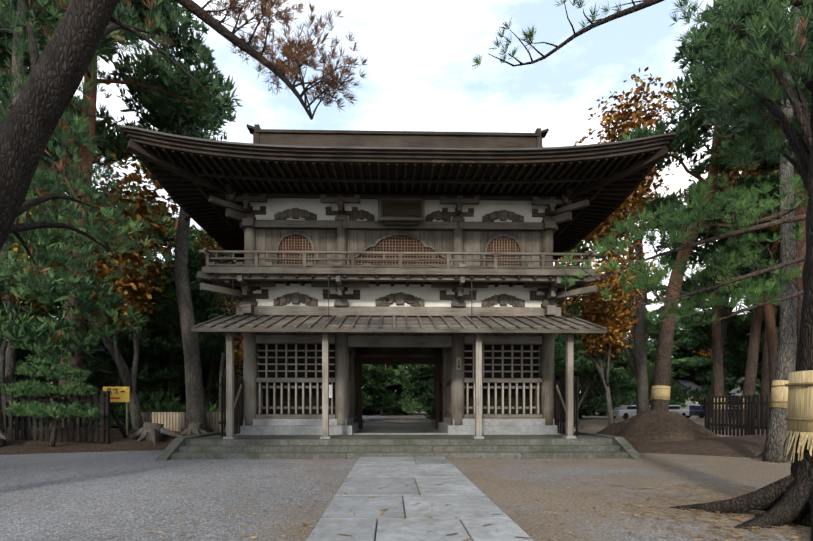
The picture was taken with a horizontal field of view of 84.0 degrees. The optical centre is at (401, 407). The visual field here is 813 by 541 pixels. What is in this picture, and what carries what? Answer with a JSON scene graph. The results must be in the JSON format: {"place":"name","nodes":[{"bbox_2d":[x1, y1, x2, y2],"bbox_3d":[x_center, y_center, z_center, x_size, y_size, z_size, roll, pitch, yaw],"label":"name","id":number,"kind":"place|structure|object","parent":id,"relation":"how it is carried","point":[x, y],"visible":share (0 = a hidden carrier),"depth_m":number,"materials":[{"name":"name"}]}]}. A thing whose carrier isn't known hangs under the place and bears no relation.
{"place":"outdoors","nodes":[
{"label":"outdoors","id":0,"kind":"place"},
{"bbox_2d":[0,429,197,454],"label":"soil bed","id":1,"kind":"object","parent":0,"point":[119,441],"depth_m":11.93,"materials":[{"name":"soil"}]},
{"bbox_2d":[0,347,100,446],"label":"garden pine","id":2,"kind":"object","parent":1,"relation":"on","point":[54,410],"visible":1,"depth_m":11.35,"materials":[{"name":"green plant"}]},
{"bbox_2d":[1,391,127,442],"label":"black fence","id":3,"kind":"object","parent":1,"relation":"on","point":[106,409],"visible":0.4,"depth_m":12.08,"materials":[{"name":"brown wood"}]},
{"bbox_2d":[0,0,130,445],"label":"pine","id":4,"kind":"object","parent":1,"relation":"on","point":[41,15],"visible":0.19,"depth_m":11.50,"materials":[{"name":"green plant"}]},
{"bbox_2d":[0,141,151,356],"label":"pine boughs","id":5,"kind":"object","parent":4,"relation":"on","point":[35,330],"visible":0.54,"depth_m":11.48,"materials":[{"name":"green plant"}]},
{"bbox_2d":[103,387,129,434],"bbox_3d":[-8.521,0.153,13.508,0.780,1.530,0.076,0,0,-1],"label":"sign","id":6,"kind":"object","parent":1,"relation":"on","point":[119,394],"visible":0.79,"depth_m":13.48,"materials":[{"name":"yellow metal"}]},
{"bbox_2d":[0,0,243,426],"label":"pine","id":7,"kind":"object","parent":1,"relation":"on","point":[189,87],"visible":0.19,"depth_m":14.89,"materials":[{"name":"green plant"}]},
{"bbox_2d":[127,422,182,445],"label":"old stump roots","id":8,"kind":"object","parent":1,"relation":"on","point":[153,432],"visible":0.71,"depth_m":13.11,"materials":[{"name":"grey plant"}]},
{"bbox_2d":[181,422,207,434],"bbox_3d":[-6.681,0.813,14.509,1.300,0.638,1.286,0,0,32],"label":"tree stump","id":9,"kind":"object","parent":1,"relation":"on","point":[193,428],"visible":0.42,"depth_m":14.37,"materials":[{"name":"grey wood"}]},
{"bbox_2d":[0,0,790,392],"label":"sky","id":10,"kind":"structure","parent":0,"point":[420,77],"materials":[{"name":"white"}]},
{"bbox_2d":[0,411,810,540],"bbox_3d":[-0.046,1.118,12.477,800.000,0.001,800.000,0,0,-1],"label":"gravel ground","id":11,"kind":"structure","parent":0,"point":[104,492],"depth_m":5.84,"materials":[{"name":"grey gravel"}]},
{"bbox_2d":[14,358,31,386],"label":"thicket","id":12,"kind":"object","parent":11,"relation":"on","point":[29,362],"depth_m":41.01,"materials":[{"name":"green plant"}]},
{"bbox_2d":[0,345,46,384],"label":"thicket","id":13,"kind":"object","parent":11,"relation":"on","point":[30,379],"visible":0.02,"depth_m":39.47,"materials":[{"name":"green plant"}]},
{"bbox_2d":[0,187,70,407],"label":"pine tree","id":14,"kind":"object","parent":11,"relation":"on","point":[7,361],"visible":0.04,"depth_m":16.47,"materials":[{"name":"green plant"}]},
{"bbox_2d":[0,296,86,412],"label":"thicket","id":15,"kind":"object","parent":11,"relation":"on","point":[19,361],"visible":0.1,"depth_m":20.29,"materials":[{"name":"green plant"}]},
{"bbox_2d":[0,60,92,209],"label":"tree","id":16,"kind":"object","parent":11,"relation":"on","point":[7,109],"depth_m":15.82,"materials":[{"name":"green plant"}]},
{"bbox_2d":[0,289,93,425],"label":"tree","id":17,"kind":"object","parent":11,"relation":"on","point":[21,353],"visible":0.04,"depth_m":26.75,"materials":[{"name":"green plant"}]},
{"bbox_2d":[27,177,97,384],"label":"forest pine","id":18,"kind":"object","parent":11,"relation":"on","point":[38,378],"depth_m":31.55,"materials":[{"name":"green plant"}]},
{"bbox_2d":[54,357,102,386],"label":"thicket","id":19,"kind":"object","parent":11,"relation":"on","point":[84,360],"visible":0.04,"depth_m":38.53,"materials":[{"name":"green plant"}]},
{"bbox_2d":[43,315,125,405],"bbox_3d":[-22.886,-3.305,34.444,10.286,9.375,6.290,0,0,9],"label":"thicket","id":20,"kind":"object","parent":11,"relation":"on","point":[86,380],"visible":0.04,"depth_m":34.11,"materials":[{"name":"green plant"}]},
{"bbox_2d":[0,209,221,427],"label":"thicket","id":21,"kind":"object","parent":11,"relation":"on","point":[160,375],"visible":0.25,"depth_m":24.21,"materials":[{"name":"green plant"}]},
{"bbox_2d":[82,334,145,423],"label":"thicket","id":22,"kind":"object","parent":11,"relation":"on","point":[103,378],"visible":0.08,"depth_m":30.95,"materials":[{"name":"green plant"}]},
{"bbox_2d":[54,153,182,429],"bbox_3d":[-12.487,-4.247,18.467,8.898,10.700,4.009,0,0,36],"label":"autumn tree","id":23,"kind":"object","parent":11,"relation":"on","point":[133,281],"visible":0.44,"depth_m":17.25,"materials":[{"name":"orange plant"}]},
{"bbox_2d":[59,0,235,432],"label":"pine","id":24,"kind":"object","parent":11,"relation":"on","point":[114,143],"visible":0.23,"depth_m":18.02,"materials":[{"name":"green plant"}]},
{"bbox_2d":[81,223,242,426],"bbox_3d":[-11.043,-4.617,26.647,8.156,12.155,13.336,0,0,31],"label":"thicket","id":25,"kind":"object","parent":11,"relation":"on","point":[154,400],"visible":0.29,"depth_m":23.63,"materials":[{"name":"green plant"}]},
{"bbox_2d":[129,300,220,406],"bbox_3d":[-16.027,-4.494,32.418,11.500,11.660,8.300,0,0,66],"label":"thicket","id":26,"kind":"object","parent":11,"relation":"on","point":[184,396],"visible":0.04,"depth_m":29.96,"materials":[{"name":"green plant"}]},
{"bbox_2d":[141,412,220,431],"bbox_3d":[-9.611,0.668,19.827,4.300,0.900,0.141,0,0,-1],"label":"pale fence","id":27,"kind":"object","parent":11,"relation":"on","point":[173,421],"visible":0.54,"depth_m":19.75,"materials":[{"name":"brown wood"}]},
{"bbox_2d":[0,0,368,290],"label":"pine tree","id":28,"kind":"object","parent":11,"relation":"on","point":[59,67],"visible":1,"depth_m":5.46,"materials":[{"name":"green plant"}]},
{"bbox_2d":[130,121,238,411],"bbox_3d":[-12.747,-7.253,25.294,7.702,17.178,8.272,0,0,-25],"label":"pine","id":29,"kind":"object","parent":11,"relation":"on","point":[202,134],"visible":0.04,"depth_m":24.60,"materials":[{"name":"green plant"}]},
{"bbox_2d":[184,294,240,397],"bbox_3d":[-15.068,-5.060,37.727,14.366,13.093,8.786,0,0,15],"label":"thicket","id":30,"kind":"object","parent":11,"relation":"on","point":[217,315],"depth_m":34.46,"materials":[{"name":"green plant"}]},
{"bbox_2d":[190,226,243,429],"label":"autumn tree","id":31,"kind":"object","parent":11,"relation":"on","point":[222,372],"visible":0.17,"depth_m":22.31,"materials":[{"name":"green plant"}]},
{"bbox_2d":[212,341,242,421],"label":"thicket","id":32,"kind":"object","parent":11,"relation":"on","point":[220,345],"visible":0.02,"depth_m":30.86,"materials":[{"name":"green plant"}]},
{"bbox_2d":[361,351,372,405],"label":"conifer","id":33,"kind":"object","parent":11,"relation":"on","point":[366,397],"depth_m":25.57,"materials":[{"name":"green plant"}]},
{"bbox_2d":[362,366,374,408],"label":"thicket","id":34,"kind":"object","parent":11,"relation":"on","point":[365,379],"depth_m":30.48,"materials":[{"name":"green plant"}]},
{"bbox_2d":[362,364,385,414],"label":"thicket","id":35,"kind":"object","parent":11,"relation":"on","point":[367,412],"visible":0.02,"depth_m":64.70,"materials":[{"name":"green plant"}]},
{"bbox_2d":[363,364,386,407],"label":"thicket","id":36,"kind":"object","parent":11,"relation":"on","point":[367,365],"visible":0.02,"depth_m":63.31,"materials":[{"name":"green plant"}]},
{"bbox_2d":[361,347,409,410],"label":"conifer","id":37,"kind":"object","parent":11,"relation":"on","point":[381,399],"visible":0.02,"depth_m":38.50,"materials":[{"name":"green plant"}]},
{"bbox_2d":[362,348,422,414],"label":"conifer","id":38,"kind":"object","parent":11,"relation":"on","point":[396,409],"visible":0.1,"depth_m":60.88,"materials":[{"name":"green plant"}]},
{"bbox_2d":[384,371,411,414],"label":"conifer","id":39,"kind":"object","parent":11,"relation":"on","point":[399,390],"visible":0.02,"depth_m":66.08,"materials":[{"name":"green plant"}]},
{"bbox_2d":[155,425,643,460],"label":"stone steps","id":40,"kind":"structure","parent":11,"relation":"on","point":[214,445],"depth_m":10.20,"materials":[{"name":"grey stone"}]},
{"bbox_2d":[197,183,599,434],"bbox_3d":[-0.095,-2.512,14.677,10.285,6.540,6.485,0,0,-1],"label":"temple gate","id":41,"kind":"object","parent":40,"relation":"on","point":[328,255],"visible":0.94,"depth_m":12.37,"materials":[{"name":"wood"}]},
{"bbox_2d":[329,357,460,397],"bbox_3d":[-0.236,-0.802,12.336,3.718,1.100,0.027,0,0,1],"label":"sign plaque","id":42,"kind":"object","parent":41,"relation":"attached to","point":[458,363],"visible":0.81,"depth_m":12.30,"materials":[{"name":"white wood"}]},
{"bbox_2d":[118,124,677,260],"bbox_3d":[-0.095,-7.300,14.677,12.740,3.412,8.940,0,0,-1],"label":"roof","id":43,"kind":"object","parent":41,"relation":"on","point":[191,175],"visible":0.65,"depth_m":11.21,"materials":[{"name":"brown wood"}]},
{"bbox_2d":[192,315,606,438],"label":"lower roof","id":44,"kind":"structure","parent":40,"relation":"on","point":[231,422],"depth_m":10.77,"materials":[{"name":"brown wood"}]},
{"bbox_2d":[0,451,810,540],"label":"fallen leaf litter","id":45,"kind":"object","parent":11,"relation":"on","point":[753,528],"visible":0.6,"depth_m":4.81,"materials":[{"name":"brown plant"}]},
{"bbox_2d":[395,364,434,419],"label":"conifer","id":46,"kind":"object","parent":11,"relation":"on","point":[423,389],"visible":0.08,"depth_m":27.96,"materials":[{"name":"green plant"}]},
{"bbox_2d":[395,371,434,417],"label":"conifer","id":47,"kind":"object","parent":11,"relation":"on","point":[415,406],"visible":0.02,"depth_m":39.02,"materials":[{"name":"green plant"}]},
{"bbox_2d":[306,457,533,540],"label":"stone path slabs","id":48,"kind":"structure","parent":11,"relation":"on","point":[368,501],"depth_m":4.79,"materials":[{"name":"stone"}]},
{"bbox_2d":[407,371,434,404],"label":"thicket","id":49,"kind":"object","parent":11,"relation":"on","point":[419,378],"depth_m":41.02,"materials":[{"name":"green plant"}]},
{"bbox_2d":[554,304,580,348],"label":"forest pine","id":50,"kind":"object","parent":11,"relation":"on","point":[563,339],"depth_m":40.01,"materials":[{"name":"green plant"}]},
{"bbox_2d":[553,241,613,373],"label":"tree","id":51,"kind":"object","parent":11,"relation":"on","point":[583,366],"visible":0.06,"depth_m":24.86,"materials":[{"name":"green plant"}]},
{"bbox_2d":[554,335,634,417],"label":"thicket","id":52,"kind":"object","parent":11,"relation":"on","point":[615,391],"visible":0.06,"depth_m":43.44,"materials":[{"name":"green plant"}]},
{"bbox_2d":[554,311,635,418],"bbox_3d":[15.937,-4.521,42.469,11.554,11.714,8.339,0,0,73],"label":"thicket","id":53,"kind":"object","parent":11,"relation":"on","point":[590,403],"visible":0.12,"depth_m":39.55,"materials":[{"name":"green plant"}]},
{"bbox_2d":[557,329,634,417],"bbox_3d":[13.327,-2.370,30.950,5.208,7.369,5.158,0,0,-40],"label":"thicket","id":54,"kind":"object","parent":11,"relation":"on","point":[588,383],"visible":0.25,"depth_m":30.83,"materials":[{"name":"green plant"}]},
{"bbox_2d":[556,232,658,424],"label":"maple","id":55,"kind":"object","parent":11,"relation":"on","point":[609,314],"visible":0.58,"depth_m":17.48,"materials":[{"name":"orange plant"}]},
{"bbox_2d":[596,355,628,414],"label":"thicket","id":56,"kind":"object","parent":11,"relation":"on","point":[603,411],"visible":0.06,"depth_m":56.98,"materials":[{"name":"green plant"}]},
{"bbox_2d":[597,350,630,415],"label":"forest pine","id":57,"kind":"object","parent":11,"relation":"on","point":[599,414],"visible":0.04,"depth_m":58.77,"materials":[{"name":"green plant"}]},
{"bbox_2d":[578,336,650,415],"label":"tree","id":58,"kind":"object","parent":11,"relation":"on","point":[632,385],"visible":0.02,"depth_m":56.64,"materials":[{"name":"green plant"}]},
{"bbox_2d":[598,340,654,406],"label":"tree","id":59,"kind":"object","parent":11,"relation":"on","point":[622,365],"depth_m":59.82,"materials":[{"name":"green plant"}]},
{"bbox_2d":[574,67,681,413],"bbox_3d":[11.774,-7.784,23.313,7.487,18.230,7.986,0,0,-1],"label":"tall autumn tree","id":60,"kind":"object","parent":11,"relation":"on","point":[636,200],"visible":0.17,"depth_m":22.48,"materials":[{"name":"orange plant"}]},
{"bbox_2d":[606,405,649,418],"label":"white parked car","id":61,"kind":"object","parent":11,"relation":"on","point":[624,411],"visible":0.56,"depth_m":41.98,"materials":[{"name":"paint"}]},
{"bbox_2d":[625,361,654,404],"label":"tree","id":62,"kind":"object","parent":11,"relation":"on","point":[650,379],"visible":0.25,"depth_m":57.53,"materials":[{"name":"green plant"}]},
{"bbox_2d":[470,0,812,540],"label":"pine tree","id":63,"kind":"object","parent":11,"relation":"on","point":[785,500],"visible":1,"depth_m":4.69,"materials":[{"name":"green plant"}]},
{"bbox_2d":[556,173,808,327],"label":"low pine boughs","id":64,"kind":"object","parent":63,"relation":"attached to","point":[739,202],"visible":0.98,"depth_m":7.28,"materials":[{"name":"green plant"}]},
{"bbox_2d":[622,261,677,375],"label":"tree","id":65,"kind":"object","parent":11,"relation":"on","point":[651,330],"visible":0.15,"depth_m":57.99,"materials":[{"name":"green plant"}]},
{"bbox_2d":[628,336,675,406],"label":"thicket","id":66,"kind":"object","parent":11,"relation":"on","point":[650,340],"visible":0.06,"depth_m":65.26,"materials":[{"name":"green plant"}]},
{"bbox_2d":[622,266,683,360],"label":"tree","id":67,"kind":"object","parent":11,"relation":"on","point":[655,343],"visible":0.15,"depth_m":60.57,"materials":[{"name":"plant"}]},
{"bbox_2d":[648,364,676,399],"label":"tree","id":68,"kind":"object","parent":11,"relation":"on","point":[671,379],"depth_m":59.30,"materials":[{"name":"green plant"}]},
{"bbox_2d":[647,289,697,372],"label":"tree","id":69,"kind":"object","parent":11,"relation":"on","point":[659,310],"visible":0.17,"depth_m":63.78,"materials":[{"name":"plant"}]},
{"bbox_2d":[653,294,698,340],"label":"forest pine","id":70,"kind":"object","parent":11,"relation":"on","point":[683,301],"visible":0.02,"depth_m":71.87,"materials":[{"name":"green plant"}]},
{"bbox_2d":[669,405,688,416],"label":"white parked car","id":71,"kind":"object","parent":11,"relation":"on","point":[678,409],"visible":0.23,"depth_m":43.53,"materials":[{"name":"paint"}]},
{"bbox_2d":[670,348,709,385],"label":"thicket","id":72,"kind":"object","parent":11,"relation":"on","point":[680,378],"visible":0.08,"depth_m":64.77,"materials":[{"name":"green plant"}]},
{"bbox_2d":[671,380,710,409],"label":"house","id":73,"kind":"structure","parent":11,"relation":"on","point":[683,383],"depth_m":61.46,"materials":[{"name":"grey glass"}]},
{"bbox_2d":[672,352,709,374],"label":"tree","id":74,"kind":"object","parent":11,"relation":"on","point":[675,354],"visible":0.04,"depth_m":68.81,"materials":[{"name":"green plant"}]},
{"bbox_2d":[652,317,730,406],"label":"tree","id":75,"kind":"object","parent":11,"relation":"on","point":[695,360],"visible":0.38,"depth_m":60.81,"materials":[{"name":"green plant"}]},
{"bbox_2d":[675,295,710,361],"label":"forest pine","id":76,"kind":"object","parent":11,"relation":"on","point":[698,312],"visible":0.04,"depth_m":67.03,"materials":[{"name":"green plant"}]},
{"bbox_2d":[686,405,711,417],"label":"dark parked car","id":77,"kind":"object","parent":11,"relation":"on","point":[697,410],"visible":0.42,"depth_m":44.71,"materials":[{"name":"paint"}]},
{"bbox_2d":[692,298,711,374],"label":"tree","id":78,"kind":"object","parent":11,"relation":"on","point":[708,312],"visible":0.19,"depth_m":67.58,"materials":[{"name":"plant"}]},
{"bbox_2d":[689,312,732,386],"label":"forest pine","id":79,"kind":"object","parent":11,"relation":"on","point":[707,371],"visible":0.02,"depth_m":60.95,"materials":[{"name":"green plant"}]},
{"bbox_2d":[693,333,734,384],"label":"tree","id":80,"kind":"object","parent":11,"relation":"on","point":[700,352],"visible":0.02,"depth_m":60.02,"materials":[{"name":"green plant"}]},
{"bbox_2d":[652,62,779,429],"bbox_3d":[16.843,-7.826,22.765,6.761,18.310,8.954,0,0,-1],"label":"pine","id":81,"kind":"object","parent":11,"relation":"on","point":[717,354],"visible":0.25,"depth_m":22.22,"materials":[{"name":"green plant"}]},
{"bbox_2d":[699,333,749,373],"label":"tree","id":82,"kind":"object","parent":11,"relation":"on","point":[711,365],"visible":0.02,"depth_m":65.33,"materials":[{"name":"green plant"}]},
{"bbox_2d":[673,172,779,416],"bbox_3d":[20.135,-8.796,25.512,10.777,20.256,7.103,0,0,24],"label":"pine","id":83,"kind":"object","parent":11,"relation":"on","point":[771,330],"visible":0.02,"depth_m":24.99,"materials":[{"name":"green plant"}]},
{"bbox_2d":[708,328,750,357],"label":"forest pine","id":84,"kind":"object","parent":11,"relation":"on","point":[732,334],"depth_m":35.75,"materials":[{"name":"green plant"}]},
{"bbox_2d":[670,285,796,412],"bbox_3d":[26.204,-6.068,33.311,10.627,14.929,14.725,0,0,4],"label":"thicket","id":85,"kind":"object","parent":11,"relation":"on","point":[701,342],"visible":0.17,"depth_m":35.61,"materials":[{"name":"green plant"}]},
{"bbox_2d":[675,166,796,371],"bbox_3d":[16.182,-6.088,19.059,5.600,14.155,8.672,0,0,-36],"label":"tree","id":86,"kind":"object","parent":11,"relation":"on","point":[773,228],"depth_m":19.64,"materials":[{"name":"plant"}]},
{"bbox_2d":[700,149,779,399],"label":"tree","id":87,"kind":"object","parent":11,"relation":"on","point":[726,310],"visible":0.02,"depth_m":26.81,"materials":[{"name":"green plant"}]},
{"bbox_2d":[724,377,758,417],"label":"house","id":88,"kind":"structure","parent":11,"relation":"on","point":[735,390],"depth_m":45.66,"materials":[{"name":"grey glass"}]},
{"bbox_2d":[679,57,808,425],"bbox_3d":[22.160,-9.698,26.352,7.681,22.099,11.653,0,0,-40],"label":"forest pine","id":89,"kind":"object","parent":11,"relation":"on","point":[764,390],"visible":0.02,"depth_m":27.07,"materials":[{"name":"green plant"}]},
{"bbox_2d":[723,315,779,419],"bbox_3d":[28.543,-2.940,33.873,5.771,8.601,9.437,0,0,-4],"label":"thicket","id":90,"kind":"object","parent":11,"relation":"on","point":[736,354],"visible":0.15,"depth_m":35.60,"materials":[{"name":"green plant"}]},
{"bbox_2d":[738,297,779,321],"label":"pine","id":91,"kind":"object","parent":11,"relation":"on","point":[751,312],"visible":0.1,"depth_m":31.13,"materials":[{"name":"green plant"}]},
{"bbox_2d":[752,7,802,462],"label":"pine","id":92,"kind":"object","parent":11,"relation":"on","point":[771,451],"visible":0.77,"depth_m":9.15,"materials":[{"name":"plant"}]},
{"bbox_2d":[631,435,792,460],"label":"dirt ground","id":93,"kind":"structure","parent":0,"point":[748,446],"depth_m":11.15,"materials":[{"name":"soil"}]},
{"bbox_2d":[596,410,719,444],"bbox_3d":[8.209,0.610,14.508,5.246,1.063,4.602,0,0,-1],"label":"earth mound","id":94,"kind":"object","parent":93,"relation":"on","point":[650,427],"visible":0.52,"depth_m":13.47,"materials":[{"name":"soil"}]},
{"bbox_2d":[668,154,779,429],"bbox_3d":[18.645,-7.344,22.137,8.053,17.384,10.648,0,0,-1],"label":"pine","id":95,"kind":"object","parent":93,"relation":"on","point":[749,385],"visible":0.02,"depth_m":22.75,"materials":[{"name":"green plant"}]},
{"bbox_2d":[664,0,812,353],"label":"pine","id":96,"kind":"object","parent":93,"relation":"on","point":[690,90],"visible":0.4,"depth_m":14.44,"materials":[{"name":"green plant"}]},
{"bbox_2d":[705,395,792,435],"bbox_3d":[10.825,0.318,12.068,0.141,1.400,7.800,0,0,-1],"label":"black fence","id":97,"kind":"object","parent":93,"relation":"on","point":[749,426],"visible":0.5,"depth_m":14.35,"materials":[{"name":"brown wood"}]},
{"bbox_2d":[613,9,812,410],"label":"pine","id":98,"kind":"object","parent":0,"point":[661,388],"visible":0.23,"depth_m":18.08,"materials":[{"name":"green plant"}]}
]}

